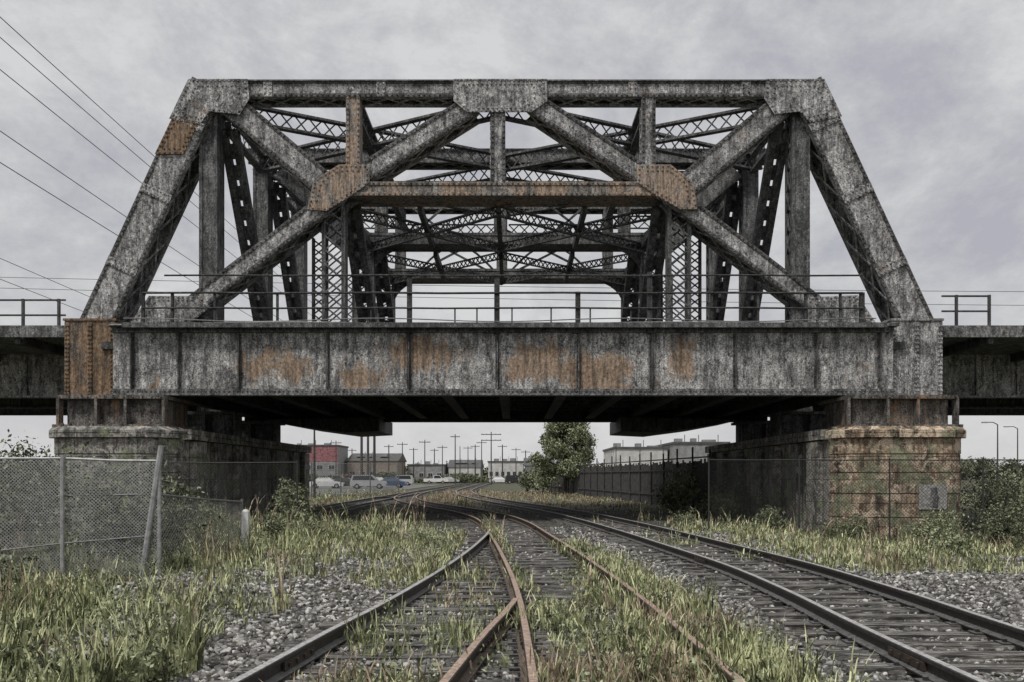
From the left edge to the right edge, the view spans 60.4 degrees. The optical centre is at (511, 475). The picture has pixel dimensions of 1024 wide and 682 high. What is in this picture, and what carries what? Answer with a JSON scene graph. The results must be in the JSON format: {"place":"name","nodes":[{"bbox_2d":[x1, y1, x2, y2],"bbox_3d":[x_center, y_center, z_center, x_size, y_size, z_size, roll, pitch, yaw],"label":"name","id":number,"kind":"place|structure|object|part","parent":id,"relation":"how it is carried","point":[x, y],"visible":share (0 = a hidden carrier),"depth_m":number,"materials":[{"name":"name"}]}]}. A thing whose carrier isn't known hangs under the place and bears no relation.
{"place":"outdoors","nodes":[
{"label":"outdoors","id":0,"kind":"place"},
{"bbox_2d":[0,279,82,311],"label":"overhead wire","id":1,"kind":"object","parent":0,"point":[37,293],"visible":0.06,"depth_m":39.60,"materials":[{"name":"black metal"}]},
{"bbox_2d":[0,258,88,296],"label":"overhead wire","id":2,"kind":"object","parent":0,"point":[42,276],"visible":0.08,"depth_m":40.83,"materials":[{"name":"black metal"}]},
{"bbox_2d":[0,162,251,316],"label":"overhead wire","id":3,"kind":"object","parent":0,"point":[90,218],"visible":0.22,"depth_m":43.15,"materials":[{"name":"black metal"}]},
{"bbox_2d":[0,131,282,320],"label":"overhead wire","id":4,"kind":"object","parent":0,"point":[88,191],"visible":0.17,"depth_m":43.72,"materials":[{"name":"black metal"}]},
{"bbox_2d":[0,17,318,300],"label":"overhead wire","id":5,"kind":"object","parent":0,"point":[86,95],"visible":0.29,"depth_m":43.48,"materials":[{"name":"black metal"}]},
{"bbox_2d":[0,37,335,321],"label":"overhead wire","id":6,"kind":"object","parent":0,"point":[97,121],"visible":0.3,"depth_m":44.48,"materials":[{"name":"black metal"}]},
{"bbox_2d":[0,0,1023,475],"label":"sky","id":7,"kind":"structure","parent":0,"point":[928,95],"materials":[{"name":"grey"}]},
{"bbox_2d":[2,277,1023,291],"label":"overhead wire","id":8,"kind":"object","parent":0,"point":[565,287],"visible":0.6,"depth_m":61.99,"materials":[{"name":"black metal"}]},
{"bbox_2d":[3,476,1023,680],"bbox_3d":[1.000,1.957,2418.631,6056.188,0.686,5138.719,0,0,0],"label":"ground","id":9,"kind":"structure","parent":0,"point":[514,487],"depth_m":31.62,"materials":[{"name":"brown soil"}]},
{"bbox_2d":[0,547,44,588],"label":"shrub","id":10,"kind":"object","parent":9,"relation":"on","point":[16,559],"visible":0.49,"depth_m":12.85,"materials":[{"name":"green plant"}]},
{"bbox_2d":[0,437,53,514],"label":"shrub","id":11,"kind":"object","parent":9,"relation":"on","point":[18,452],"visible":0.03,"depth_m":39.57,"materials":[{"name":"green plant"}]},
{"bbox_2d":[0,429,135,555],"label":"shrub","id":12,"kind":"object","parent":9,"relation":"on","point":[12,451],"visible":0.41,"depth_m":17.73,"materials":[{"name":"green plant"}]},
{"bbox_2d":[0,445,163,576],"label":"chain link fence","id":13,"kind":"object","parent":9,"relation":"on","point":[155,491],"visible":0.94,"depth_m":15.04,"materials":[{"name":"metal"}]},
{"bbox_2d":[41,457,223,565],"bbox_3d":[-7.668,0.797,17.567,3.222,2.389,3.198,0,0,-41],"label":"shrub","id":14,"kind":"object","parent":9,"relation":"on","point":[171,487],"visible":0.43,"depth_m":17.23,"materials":[{"name":"green plant"}]},
{"bbox_2d":[49,395,311,536],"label":"bridge pier","id":15,"kind":"structure","parent":9,"relation":"on","point":[141,427],"depth_m":30.60,"materials":[{"name":"stone"}]},
{"bbox_2d":[0,299,66,415],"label":"approach span","id":16,"kind":"object","parent":15,"relation":"on","point":[31,370],"visible":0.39,"depth_m":36.90,"materials":[{"name":"grey metal"}]},
{"bbox_2d":[63,77,943,436],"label":"truss bridge","id":17,"kind":"structure","parent":15,"relation":"on","point":[647,369],"depth_m":31.48,"materials":[{"name":"grey metal"}]},
{"bbox_2d":[161,491,242,570],"bbox_3d":[-6.085,1.190,17.421,0.059,1.820,3.207,0,0,10],"label":"chain link fence","id":18,"kind":"object","parent":9,"relation":"on","point":[200,499],"visible":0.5,"depth_m":17.12,"materials":[{"name":"metal"}]},
{"bbox_2d":[172,493,235,531],"bbox_3d":[-8.878,1.214,25.150,2.030,1.484,1.695,0,0,-25],"label":"shrub","id":19,"kind":"object","parent":9,"relation":"on","point":[211,514],"visible":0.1,"depth_m":25.02,"materials":[{"name":"green plant"}]},
{"bbox_2d":[150,460,297,525],"bbox_3d":[-8.950,0.960,27.382,4.560,2.880,0.080,0,0,-3],"label":"chain link fence","id":20,"kind":"object","parent":9,"relation":"on","point":[296,483],"visible":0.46,"depth_m":27.42,"materials":[{"name":"black metal"}]},
{"bbox_2d":[50,485,436,494],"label":"car park","id":21,"kind":"structure","parent":9,"relation":"on","point":[326,488],"depth_m":114.68,"materials":[{"name":"grey asphalt"}]},
{"bbox_2d":[309,478,335,487],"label":"parked car","id":22,"kind":"object","parent":21,"relation":"on","point":[323,482],"visible":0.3,"depth_m":115.15,"materials":[{"name":"white paint"}]},
{"bbox_2d":[350,475,387,488],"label":"parked car","id":23,"kind":"object","parent":21,"relation":"on","point":[357,481],"visible":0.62,"depth_m":111.16,"materials":[{"name":"silver paint"}]},
{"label":"side windows","id":24,"kind":"part","parent":23,"relation":"part of","materials":[{"name":"black glass"}]},
{"bbox_2d":[381,477,406,487],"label":"parked car","id":25,"kind":"object","parent":21,"relation":"on","point":[401,482],"visible":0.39,"depth_m":120.12,"materials":[{"name":"blue paint"}]},
{"bbox_2d":[395,475,413,485],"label":"parked car","id":26,"kind":"object","parent":21,"relation":"on","point":[409,479],"visible":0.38,"depth_m":149.25,"materials":[{"name":"silver paint"}]},
{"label":"side windows","id":27,"kind":"part","parent":26,"relation":"part of","materials":[{"name":"black glass"}]},
{"bbox_2d":[241,509,249,555],"bbox_3d":[-5.720,1.360,18.900,0.140,1.280,0.140,0,0,0],"label":"marker post","id":28,"kind":"object","parent":9,"relation":"on","point":[245,519],"visible":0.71,"depth_m":18.83,"materials":[{"name":"white paint"}]},
{"bbox_2d":[251,509,327,542],"bbox_3d":[-5.587,1.417,22.502,1.888,1.197,1.730,0,0,0],"label":"shrub","id":29,"kind":"object","parent":9,"relation":"on","point":[279,527],"visible":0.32,"depth_m":22.19,"materials":[{"name":"green plant"}]},
{"bbox_2d":[270,477,308,513],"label":"shrub","id":30,"kind":"object","parent":9,"relation":"on","point":[289,500],"visible":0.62,"depth_m":29.98,"materials":[{"name":"green plant"}]},
{"bbox_2d":[262,496,316,527],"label":"shrub","id":31,"kind":"object","parent":9,"relation":"on","point":[304,508],"visible":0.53,"depth_m":27.27,"materials":[{"name":"green plant"}]},
{"bbox_2d":[313,430,315,497],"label":"utility pole","id":32,"kind":"object","parent":9,"relation":"on","point":[314,477],"visible":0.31,"depth_m":68.93,"materials":[{"name":"wood"}]},
{"bbox_2d":[297,440,348,475],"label":"warehouse","id":33,"kind":"structure","parent":9,"relation":"on","point":[325,453],"depth_m":221.94,"materials":[{"name":"red brick"}]},
{"bbox_2d":[311,463,398,496],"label":"chain link fence","id":34,"kind":"object","parent":9,"relation":"on","point":[340,483],"visible":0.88,"depth_m":71.99,"materials":[{"name":"metal"}]},
{"bbox_2d":[360,437,362,486],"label":"utility pole","id":35,"kind":"object","parent":9,"relation":"on","point":[361,451],"depth_m":129.86,"materials":[{"name":"metal"}]},
{"bbox_2d":[0,69,318,320],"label":"overhead wire","id":36,"kind":"object","parent":35,"relation":"attached to","point":[92,143],"visible":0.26,"depth_m":43.23,"materials":[{"name":"black metal"}]},
{"bbox_2d":[367,437,368,486],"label":"utility pole","id":37,"kind":"object","parent":9,"relation":"on","point":[367,454],"depth_m":127.85,"materials":[{"name":"metal"}]},
{"bbox_2d":[373,436,375,486],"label":"utility pole","id":38,"kind":"object","parent":9,"relation":"on","point":[374,451],"depth_m":131.85,"materials":[{"name":"metal"}]},
{"bbox_2d":[346,452,406,474],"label":"warehouse","id":39,"kind":"structure","parent":9,"relation":"on","point":[395,459],"depth_m":230.57,"materials":[{"name":"beige brick"}]},
{"bbox_2d":[289,482,476,516],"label":"railway track","id":40,"kind":"structure","parent":9,"relation":"on","point":[352,506],"depth_m":50.46,"materials":[{"name":"metal"}]},
{"bbox_2d":[384,445,393,471],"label":"utility pole","id":41,"kind":"object","parent":9,"relation":"on","point":[388,446],"visible":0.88,"depth_m":219.87,"materials":[{"name":"wood"}]},
{"bbox_2d":[397,442,407,474],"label":"utility pole","id":42,"kind":"object","parent":9,"relation":"on","point":[402,444],"visible":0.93,"depth_m":199.90,"materials":[{"name":"wood"}]},
{"bbox_2d":[409,448,417,477],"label":"utility pole","id":43,"kind":"object","parent":9,"relation":"on","point":[413,449],"visible":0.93,"depth_m":244.84,"materials":[{"name":"wood"}]},
{"bbox_2d":[309,471,519,482],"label":"scrub","id":44,"kind":"object","parent":9,"relation":"on","point":[467,478],"visible":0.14,"depth_m":202.20,"materials":[{"name":"green plant"}]},
{"bbox_2d":[419,440,427,483],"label":"utility pole","id":45,"kind":"object","parent":9,"relation":"on","point":[424,459],"visible":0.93,"depth_m":184.91,"materials":[{"name":"wood"}]},
{"bbox_2d":[407,461,447,479],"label":"warehouse","id":46,"kind":"structure","parent":9,"relation":"on","point":[432,470],"depth_m":245.00,"materials":[{"name":"grey concrete"}]},
{"bbox_2d":[424,475,447,483],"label":"parked car","id":47,"kind":"object","parent":9,"relation":"on","point":[437,478],"visible":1,"depth_m":184.20,"materials":[{"name":"white paint"}]},
{"bbox_2d":[437,445,446,476],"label":"utility pole","id":48,"kind":"object","parent":9,"relation":"on","point":[442,447],"visible":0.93,"depth_m":214.90,"materials":[{"name":"wood"}]},
{"bbox_2d":[444,477,459,482],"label":"parked car","id":49,"kind":"object","parent":9,"relation":"on","point":[451,479],"visible":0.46,"depth_m":199.12,"materials":[{"name":"silver paint"}]},
{"bbox_2d":[450,434,459,484],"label":"utility pole","id":50,"kind":"object","parent":9,"relation":"on","point":[455,436],"visible":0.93,"depth_m":169.91,"materials":[{"name":"wood"}]},
{"bbox_2d":[447,458,483,476],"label":"warehouse","id":51,"kind":"structure","parent":9,"relation":"on","point":[466,466],"depth_m":250.31,"materials":[{"name":"beige concrete"}]},
{"bbox_2d":[471,445,479,474],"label":"utility pole","id":52,"kind":"object","parent":9,"relation":"on","point":[475,446],"visible":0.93,"depth_m":234.87,"materials":[{"name":"wood"}]},
{"bbox_2d":[477,441,486,475],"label":"utility pole","id":53,"kind":"object","parent":9,"relation":"on","point":[481,442],"visible":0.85,"depth_m":209.89,"materials":[{"name":"wood"}]},
{"bbox_2d":[481,432,500,484],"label":"utility pole","id":54,"kind":"object","parent":9,"relation":"on","point":[491,434],"visible":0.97,"depth_m":164.89,"materials":[{"name":"wood"}]},
{"bbox_2d":[211,490,781,681],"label":"railway track","id":55,"kind":"structure","parent":9,"relation":"on","point":[469,520],"depth_m":11.91,"materials":[{"name":"metal"}]},
{"bbox_2d":[229,530,530,681],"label":"turnout rails","id":56,"kind":"object","parent":55,"relation":"on","point":[282,666],"visible":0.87,"depth_m":8.25,"materials":[{"name":"metal"}]},
{"bbox_2d":[489,477,506,482],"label":"parked car","id":57,"kind":"object","parent":9,"relation":"on","point":[498,479],"visible":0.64,"depth_m":189.12,"materials":[{"name":"white paint"}]},
{"bbox_2d":[498,445,506,476],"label":"utility pole","id":58,"kind":"object","parent":9,"relation":"on","point":[502,446],"visible":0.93,"depth_m":224.85,"materials":[{"name":"wood"}]},
{"bbox_2d":[487,456,523,478],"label":"warehouse","id":59,"kind":"structure","parent":9,"relation":"on","point":[512,466],"depth_m":240.00,"materials":[{"name":"beige concrete"}]},
{"bbox_2d":[0,506,1023,681],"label":"grass","id":60,"kind":"structure","parent":9,"relation":"on","point":[734,650],"depth_m":10.41,"materials":[{"name":"green plant"}]},
{"bbox_2d":[0,488,1023,681],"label":"dry weeds","id":61,"kind":"object","parent":9,"relation":"on","point":[576,663],"visible":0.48,"depth_m":10.77,"materials":[{"name":"plant"}]},
{"bbox_2d":[0,515,1023,681],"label":"broadleaf weeds","id":62,"kind":"object","parent":9,"relation":"on","point":[152,656],"visible":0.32,"depth_m":8.48,"materials":[{"name":"green plant"}]},
{"bbox_2d":[3,526,1023,681],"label":"ballast stones","id":63,"kind":"object","parent":9,"relation":"on","point":[1014,609],"visible":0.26,"depth_m":11.51,"materials":[{"name":"grey gravel"}]},
{"bbox_2d":[505,475,521,483],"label":"parked car","id":64,"kind":"object","parent":9,"relation":"on","point":[509,479],"visible":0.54,"depth_m":181.15,"materials":[{"name":"black paint"}]},
{"bbox_2d":[8,455,1023,479],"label":"treeline","id":65,"kind":"object","parent":9,"relation":"on","point":[964,466],"visible":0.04,"depth_m":335.42,"materials":[{"name":"green plant"}]},
{"bbox_2d":[29,488,1019,547],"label":"grass","id":66,"kind":"structure","parent":9,"relation":"on","point":[698,523],"depth_m":40.48,"materials":[{"name":"green plant"}]},
{"bbox_2d":[514,468,539,491],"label":"shrub","id":67,"kind":"object","parent":9,"relation":"on","point":[522,477],"visible":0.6,"depth_m":91.79,"materials":[{"name":"green plant"}]},
{"bbox_2d":[523,458,554,474],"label":"warehouse","id":68,"kind":"structure","parent":9,"relation":"on","point":[526,464],"depth_m":232.93,"materials":[{"name":"grey concrete"}]},
{"bbox_2d":[524,468,562,492],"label":"shrub","id":69,"kind":"object","parent":9,"relation":"on","point":[544,483],"visible":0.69,"depth_m":85.78,"materials":[{"name":"green plant"}]},
{"bbox_2d":[528,422,597,494],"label":"tree","id":70,"kind":"object","parent":9,"relation":"on","point":[560,441],"visible":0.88,"depth_m":78.92,"materials":[{"name":"green plant"}]},
{"bbox_2d":[547,447,712,513],"bbox_3d":[6.695,0.216,69.060,0.120,3.368,54.420,0,0,-6],"label":"paling fence","id":71,"kind":"object","parent":9,"relation":"on","point":[630,482],"visible":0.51,"depth_m":57.02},
{"bbox_2d":[603,440,668,466],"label":"warehouse","id":72,"kind":"structure","parent":9,"relation":"on","point":[616,450],"depth_m":150.00,"materials":[{"name":"white"}]},
{"bbox_2d":[648,479,697,512],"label":"shrub","id":73,"kind":"object","parent":9,"relation":"on","point":[668,497],"visible":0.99,"depth_m":41.54,"materials":[{"name":"green plant"}]},
{"bbox_2d":[657,461,700,512],"bbox_3d":[8.754,0.598,44.028,2.154,2.722,3.154,0,0,37],"label":"shrub","id":74,"kind":"object","parent":9,"relation":"on","point":[688,480],"visible":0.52,"depth_m":43.59,"materials":[{"name":"green plant"}]},
{"bbox_2d":[665,506,696,525],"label":"shrub","id":75,"kind":"object","parent":9,"relation":"on","point":[687,516],"visible":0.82,"depth_m":29.54,"materials":[{"name":"green plant"}]},
{"bbox_2d":[655,435,729,463],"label":"warehouse","id":76,"kind":"structure","parent":9,"relation":"on","point":[684,448],"depth_m":146.00,"materials":[{"name":"white"}]},
{"bbox_2d":[697,477,744,518],"bbox_3d":[9.484,1.035,39.976,2.273,2.157,1.894,0,0,0],"label":"shrub","id":77,"kind":"object","parent":9,"relation":"on","point":[705,503],"visible":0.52,"depth_m":39.77,"materials":[{"name":"green plant"}]},
{"bbox_2d":[711,491,742,521],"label":"shrub","id":78,"kind":"object","parent":9,"relation":"on","point":[728,508],"visible":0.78,"depth_m":34.43,"materials":[{"name":"green plant"}]},
{"bbox_2d":[450,482,1023,681],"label":"railway track","id":79,"kind":"structure","parent":9,"relation":"on","point":[848,627],"depth_m":10.87,"materials":[{"name":"metal"}]},
{"bbox_2d":[750,505,792,531],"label":"shrub","id":80,"kind":"object","parent":9,"relation":"on","point":[775,516],"visible":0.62,"depth_m":27.64,"materials":[{"name":"green plant"}]},
{"bbox_2d":[705,395,965,540],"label":"bridge pier","id":81,"kind":"structure","parent":9,"relation":"on","point":[846,427],"depth_m":30.26,"materials":[{"name":"stone"}]},
{"bbox_2d":[941,295,1023,415],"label":"approach span","id":82,"kind":"object","parent":81,"relation":"on","point":[983,370],"visible":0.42,"depth_m":36.90,"materials":[{"name":"grey metal"}]},
{"bbox_2d":[819,508,878,541],"bbox_3d":[10.063,1.662,26.273,1.724,1.446,1.828,0,0,0],"label":"shrub","id":83,"kind":"object","parent":9,"relation":"on","point":[851,526],"visible":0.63,"depth_m":26.19,"materials":[{"name":"green plant"}]},
{"bbox_2d":[708,458,1023,542],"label":"chain link fence","id":84,"kind":"object","parent":9,"relation":"on","point":[857,460],"visible":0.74,"depth_m":27.30,"materials":[{"name":"black metal"}]},
{"bbox_2d":[907,507,972,547],"bbox_3d":[12.403,1.675,25.776,2.040,1.600,2.051,0,0,0],"label":"shrub","id":85,"kind":"object","parent":9,"relation":"on","point":[934,528],"visible":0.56,"depth_m":25.49,"materials":[{"name":"green plant"}]},
{"bbox_2d":[914,531,983,557],"bbox_3d":[10.194,1.714,20.429,1.586,0.916,1.303,0,0,0],"label":"shrub","id":86,"kind":"object","parent":9,"relation":"on","point":[955,541],"visible":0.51,"depth_m":20.24,"materials":[{"name":"green plant"}]},
{"bbox_2d":[981,422,998,486],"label":"street lamp","id":87,"kind":"object","parent":9,"relation":"on","point":[997,442],"visible":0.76,"depth_m":94.94,"materials":[{"name":"metal"}]},
{"bbox_2d":[960,460,1023,536],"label":"shrub","id":88,"kind":"object","parent":9,"relation":"on","point":[998,496],"visible":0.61,"depth_m":30.75,"materials":[{"name":"green plant"}]},
{"bbox_2d":[961,500,1023,547],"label":"shrub","id":89,"kind":"object","parent":9,"relation":"on","point":[1006,525],"visible":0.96,"depth_m":25.80,"materials":[{"name":"green plant"}]},
{"bbox_2d":[987,466,1023,535],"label":"shrub","id":90,"kind":"object","parent":9,"relation":"on","point":[1022,480],"visible":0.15,"depth_m":32.60,"materials":[{"name":"green plant"}]},
{"bbox_2d":[1003,426,1017,485],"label":"street lamp","id":91,"kind":"object","parent":9,"relation":"on","point":[1017,443],"visible":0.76,"depth_m":109.95,"materials":[{"name":"metal"}]},
{"bbox_2d":[1010,526,1023,554],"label":"shrub","id":92,"kind":"object","parent":9,"relation":"on","point":[1017,545],"visible":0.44,"depth_m":22.18,"materials":[{"name":"green plant"}]},
{"bbox_2d":[1011,492,1023,525],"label":"shrub","id":93,"kind":"object","parent":9,"relation":"on","point":[1022,509],"visible":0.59,"depth_m":26.45,"materials":[{"name":"green plant"}]},
{"bbox_2d":[8,288,1023,305],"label":"overhead wire","id":94,"kind":"object","parent":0,"point":[500,298],"visible":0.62,"depth_m":62.99,"materials":[{"name":"black metal"}]}
]}

